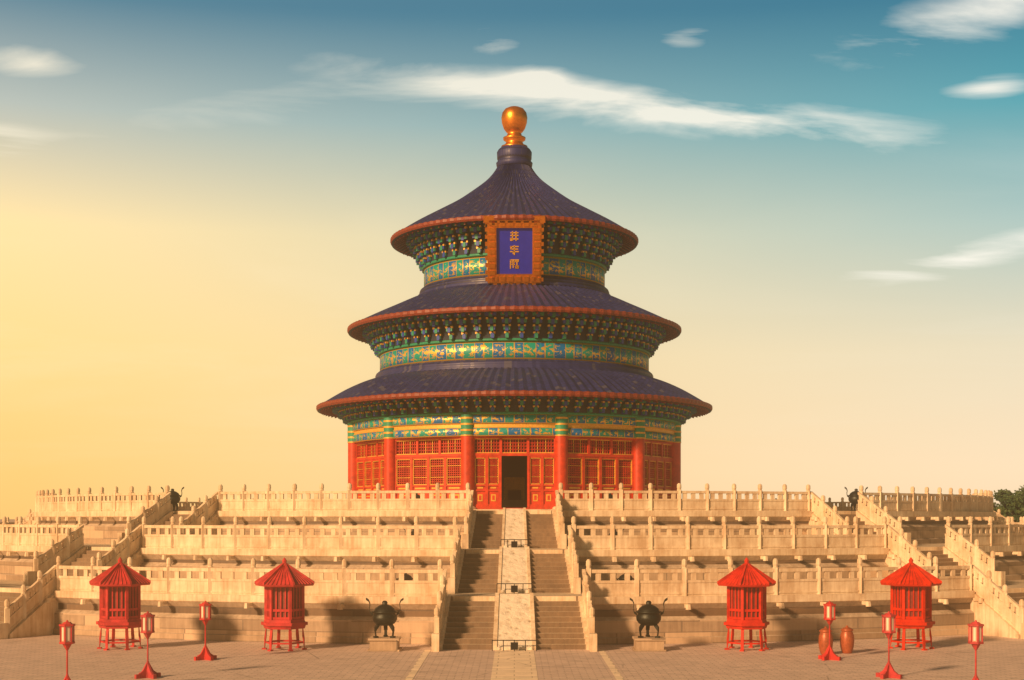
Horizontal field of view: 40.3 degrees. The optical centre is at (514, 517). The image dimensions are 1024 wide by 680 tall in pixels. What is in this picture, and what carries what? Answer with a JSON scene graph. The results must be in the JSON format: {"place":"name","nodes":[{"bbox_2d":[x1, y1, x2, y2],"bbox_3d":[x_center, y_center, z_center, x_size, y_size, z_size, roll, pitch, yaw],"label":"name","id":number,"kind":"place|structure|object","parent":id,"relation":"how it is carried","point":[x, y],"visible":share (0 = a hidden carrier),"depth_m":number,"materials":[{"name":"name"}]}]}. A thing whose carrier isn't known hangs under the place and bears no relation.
{"place":"outdoors","nodes":[
{"label":"outdoors","id":0,"kind":"place"},
{"bbox_2d":[89,557,150,649],"bbox_3d":[-16.088,3.490,57.000,2.436,3.720,2.257,0,0,0],"label":"pavilion lantern","id":1,"kind":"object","parent":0,"point":[119,583],"depth_m":56.41,"materials":[{"name":"red wood"}]},
{"bbox_2d":[254,558,313,650],"bbox_3d":[-9.316,3.490,56.600,2.440,3.720,2.218,0,0,0],"label":"pavilion lantern","id":2,"kind":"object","parent":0,"point":[283,583],"depth_m":56.01,"materials":[{"name":"red wood"}]},
{"bbox_2d":[395,573,412,579],"bbox_3d":[-4.722,2.806,60.500,0.848,1.088,0.716,0,0,39],"label":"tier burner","id":3,"kind":"object","parent":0,"point":[407,576],"visible":0.28,"depth_m":60.30,"materials":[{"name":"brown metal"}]},
{"bbox_2d":[0,519,1023,679],"bbox_3d":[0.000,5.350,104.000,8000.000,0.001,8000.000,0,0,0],"label":"ground","id":4,"kind":"structure","parent":0,"point":[42,657],"depth_m":51.86,"materials":[{"name":"grey stone"}]},
{"bbox_2d":[59,620,74,679],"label":"lantern post","id":5,"kind":"object","parent":4,"relation":"on","point":[67,634],"visible":1,"depth_m":42.48,"materials":[{"name":"red"}]},
{"bbox_2d":[134,611,160,678],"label":"lantern post","id":6,"kind":"object","parent":4,"relation":"on","point":[147,630],"visible":1,"depth_m":46.48,"materials":[{"name":"red"}]},
{"bbox_2d":[194,601,216,660],"bbox_3d":[-11.611,4.240,52.500,0.735,2.220,0.735,0,0,0],"label":"lantern post","id":7,"kind":"object","parent":4,"relation":"on","point":[205,618],"visible":1,"depth_m":52.38,"materials":[{"name":"red"}]},
{"bbox_2d":[366,598,403,651],"bbox_3d":[-5.222,4.291,56.300,1.510,2.118,1.274,0,0,0],"label":"incense burner","id":8,"kind":"object","parent":4,"relation":"on","point":[385,614],"visible":1,"depth_m":55.88,"materials":[{"name":"metal"}]},
{"bbox_2d":[0,490,1023,651],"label":"terrace stairs","id":9,"kind":"structure","parent":4,"relation":"on","point":[482,625],"depth_m":63.70,"materials":[{"name":"stone"}]},
{"bbox_2d":[0,579,1023,644],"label":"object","id":10,"kind":"object","parent":4,"relation":"on","point":[799,617],"visible":0.24,"depth_m":60.26,"materials":[{"name":"stone"}]},
{"bbox_2d":[0,543,1023,589],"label":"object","id":11,"kind":"object","parent":10,"relation":"on","point":[15,566],"visible":0.22,"depth_m":66.13,"materials":[{"name":"stone"}]},
{"bbox_2d":[0,516,1023,561],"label":"balustrade","id":12,"kind":"object","parent":11,"relation":"on","point":[989,536],"visible":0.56,"depth_m":66.34,"materials":[{"name":"stone"}]},
{"bbox_2d":[33,510,995,546],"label":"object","id":13,"kind":"object","parent":11,"relation":"on","point":[101,531],"visible":0.45,"depth_m":72.20,"materials":[{"name":"stone"}]},
{"bbox_2d":[161,487,183,510],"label":"incense burner","id":14,"kind":"object","parent":13,"relation":"on","point":[175,496],"visible":0.74,"depth_m":77.88,"materials":[{"name":"brown metal"}]},
{"bbox_2d":[25,483,1002,520],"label":"balustrade","id":15,"kind":"object","parent":13,"relation":"on","point":[53,501],"visible":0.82,"depth_m":72.83,"materials":[{"name":"stone"}]},
{"bbox_2d":[845,487,867,510],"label":"incense burner","id":16,"kind":"object","parent":13,"relation":"on","point":[853,497],"visible":0.65,"depth_m":77.87,"materials":[{"name":"brown metal"}]},
{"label":"hall","id":17,"kind":"object","parent":13,"relation":"on","visible":0},
{"bbox_2d":[362,312,665,356],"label":"brackets","id":18,"kind":"object","parent":17,"relation":"attached to","point":[379,337],"visible":0.6,"depth_m":94.77,"materials":[{"name":"blue paint"}]},
{"bbox_2d":[347,283,681,343],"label":"roof","id":19,"kind":"structure","parent":18,"relation":"on","point":[514,298],"depth_m":94.91,"materials":[{"name":"blue tile"}]},
{"bbox_2d":[422,253,606,286],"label":"decorative frieze","id":20,"kind":"object","parent":19,"relation":"on","point":[467,265],"visible":0.48,"depth_m":98.72,"materials":[{"name":"paint"}]},
{"bbox_2d":[406,222,622,272],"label":"brackets","id":21,"kind":"object","parent":20,"relation":"on","point":[600,245],"visible":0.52,"depth_m":98.42,"materials":[{"name":"blue paint"}]},
{"bbox_2d":[348,412,679,442],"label":"architrave","id":22,"kind":"object","parent":17,"relation":"attached to","point":[606,425],"visible":0.71,"depth_m":93.16,"materials":[{"name":"paint"}]},
{"bbox_2d":[332,396,696,424],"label":"brackets","id":23,"kind":"object","parent":22,"relation":"on","point":[681,414],"visible":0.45,"depth_m":92.87,"materials":[{"name":"blue paint"}]},
{"bbox_2d":[316,367,712,417],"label":"roof","id":24,"kind":"structure","parent":23,"relation":"on","point":[468,383],"depth_m":92.42,"materials":[{"name":"blue tile"}]},
{"bbox_2d":[375,275,652,377],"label":"roof ring ridges","id":25,"kind":"object","parent":17,"relation":"attached to","point":[516,363],"visible":0.41,"depth_m":96.43,"materials":[{"name":"blue tile"}]},
{"bbox_2d":[390,163,638,257],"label":"upper roof","id":26,"kind":"structure","parent":17,"relation":"on","point":[515,191],"depth_m":98.62,"materials":[{"name":"blue tile"}]},
{"bbox_2d":[483,215,544,284],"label":"name plaque","id":27,"kind":"object","parent":26,"relation":"attached to","point":[513,250],"visible":1,"depth_m":95.97,"materials":[{"name":"wood"},{"name":"blue paint"},{"name":"gold paint"}]},
{"bbox_2d":[496,106,532,166],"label":"roof finial","id":28,"kind":"object","parent":26,"relation":"on","point":[513,149],"visible":0.92,"depth_m":103.20,"materials":[{"name":"gold metal"}]},
{"bbox_2d":[378,338,650,370],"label":"architrave","id":29,"kind":"object","parent":17,"relation":"attached to","point":[515,348],"visible":0.58,"depth_m":95.10,"materials":[{"name":"paint"}]},
{"bbox_2d":[45,556,982,609],"bbox_3d":[0.000,2.830,104.000,91.401,2.120,91.331,0,0,0],"label":"balustrade","id":30,"kind":"object","parent":10,"relation":"on","point":[598,586],"visible":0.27,"depth_m":60.43,"materials":[{"name":"stone"}]},
{"bbox_2d":[405,650,623,679],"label":"paved path","id":31,"kind":"structure","parent":4,"relation":"on","point":[514,665],"depth_m":50.38,"materials":[{"name":"stone"}]},
{"bbox_2d":[492,539,536,650],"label":"ramp fences","id":32,"kind":"object","parent":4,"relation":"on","point":[514,644],"visible":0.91,"depth_m":61.49,"materials":[{"name":"metal"}]},
{"bbox_2d":[630,598,667,651],"bbox_3d":[5.413,4.291,56.300,1.510,2.118,1.274,0,0,0],"label":"incense burner","id":33,"kind":"object","parent":4,"relation":"on","point":[649,615],"visible":1,"depth_m":55.89,"materials":[{"name":"metal"}]},
{"bbox_2d":[818,626,832,654],"bbox_3d":[12.145,4.801,54.500,0.560,1.098,0.560,0,0,0],"label":"brown jar","id":34,"kind":"object","parent":4,"relation":"on","point":[823,641],"visible":0.76,"depth_m":54.30,"materials":[{"name":"brown ceramic"}]},
{"bbox_2d":[818,601,840,660],"bbox_3d":[11.848,4.240,52.500,0.735,2.220,0.735,0,0,0],"label":"lantern post","id":35,"kind":"object","parent":4,"relation":"on","point":[829,618],"visible":1,"depth_m":52.38,"materials":[{"name":"red"}]},
{"bbox_2d":[840,625,853,653],"bbox_3d":[13.097,4.801,55.000,0.560,1.098,0.560,0,0,0],"label":"brown jar","id":36,"kind":"object","parent":4,"relation":"on","point":[847,640],"visible":1,"depth_m":54.80,"materials":[{"name":"brown ceramic"}]},
{"bbox_2d":[876,611,901,678],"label":"lantern post","id":37,"kind":"object","parent":4,"relation":"on","point":[888,626],"visible":1,"depth_m":46.49,"materials":[{"name":"red"}]},
{"bbox_2d":[968,620,983,679],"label":"lantern post","id":38,"kind":"object","parent":4,"relation":"on","point":[975,634],"visible":1,"depth_m":42.48,"materials":[{"name":"red"}]},
{"bbox_2d":[993,489,1012,511],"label":"cypress tree","id":39,"kind":"object","parent":4,"relation":"on","point":[1001,493],"visible":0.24,"depth_m":165.60,"materials":[{"name":"green plant"}]},
{"bbox_2d":[996,488,1023,510],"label":"cypress tree","id":40,"kind":"object","parent":4,"relation":"on","point":[1021,492],"visible":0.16,"depth_m":155.56,"materials":[{"name":"green plant"}]},
{"bbox_2d":[999,494,1023,521],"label":"cypress tree","id":41,"kind":"object","parent":4,"relation":"on","point":[1011,505],"visible":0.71,"depth_m":147.50,"materials":[{"name":"green plant"}]},
{"bbox_2d":[0,0,1023,518],"label":"sky","id":42,"kind":"structure","parent":0,"point":[201,201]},
{"bbox_2d":[473,509,554,509],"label":"hall plinth","id":43,"kind":"structure","parent":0,"point":[502,509],"depth_m":90.58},
{"bbox_2d":[347,414,680,508],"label":"columns","id":44,"kind":"structure","parent":43,"relation":"on","point":[467,452],"depth_m":95.09,"materials":[{"name":"red wood"}]},
{"bbox_2d":[356,436,672,508],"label":"lattice wall panels","id":45,"kind":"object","parent":43,"relation":"on","point":[429,463],"depth_m":93.75,"materials":[{"name":"red wood"}]},
{"bbox_2d":[502,456,526,507],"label":"hall interior","id":46,"kind":"object","parent":43,"relation":"on","point":[514,481],"visible":0.24,"depth_m":100.28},
{"bbox_2d":[602,493,617,498],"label":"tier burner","id":47,"kind":"object","parent":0,"point":[610,495],"visible":0.3,"depth_m":72.31,"materials":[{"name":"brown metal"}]},
{"bbox_2d":[616,573,633,579],"bbox_3d":[4.825,2.806,60.500,0.848,1.088,0.716,0,0,39],"label":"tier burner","id":48,"kind":"object","parent":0,"point":[621,577],"visible":0.27,"depth_m":60.33,"materials":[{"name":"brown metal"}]},
{"bbox_2d":[717,558,775,650],"bbox_3d":[9.412,3.490,56.600,2.427,3.720,2.293,0,0,0],"label":"pavilion lantern","id":49,"kind":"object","parent":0,"point":[747,583],"depth_m":56.02,"materials":[{"name":"red wood"}]},
{"bbox_2d":[880,557,941,649],"bbox_3d":[16.184,3.490,57.000,2.432,3.720,2.275,0,0,0],"label":"pavilion lantern","id":50,"kind":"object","parent":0,"point":[911,583],"depth_m":56.41,"materials":[{"name":"red wood"}]}
]}

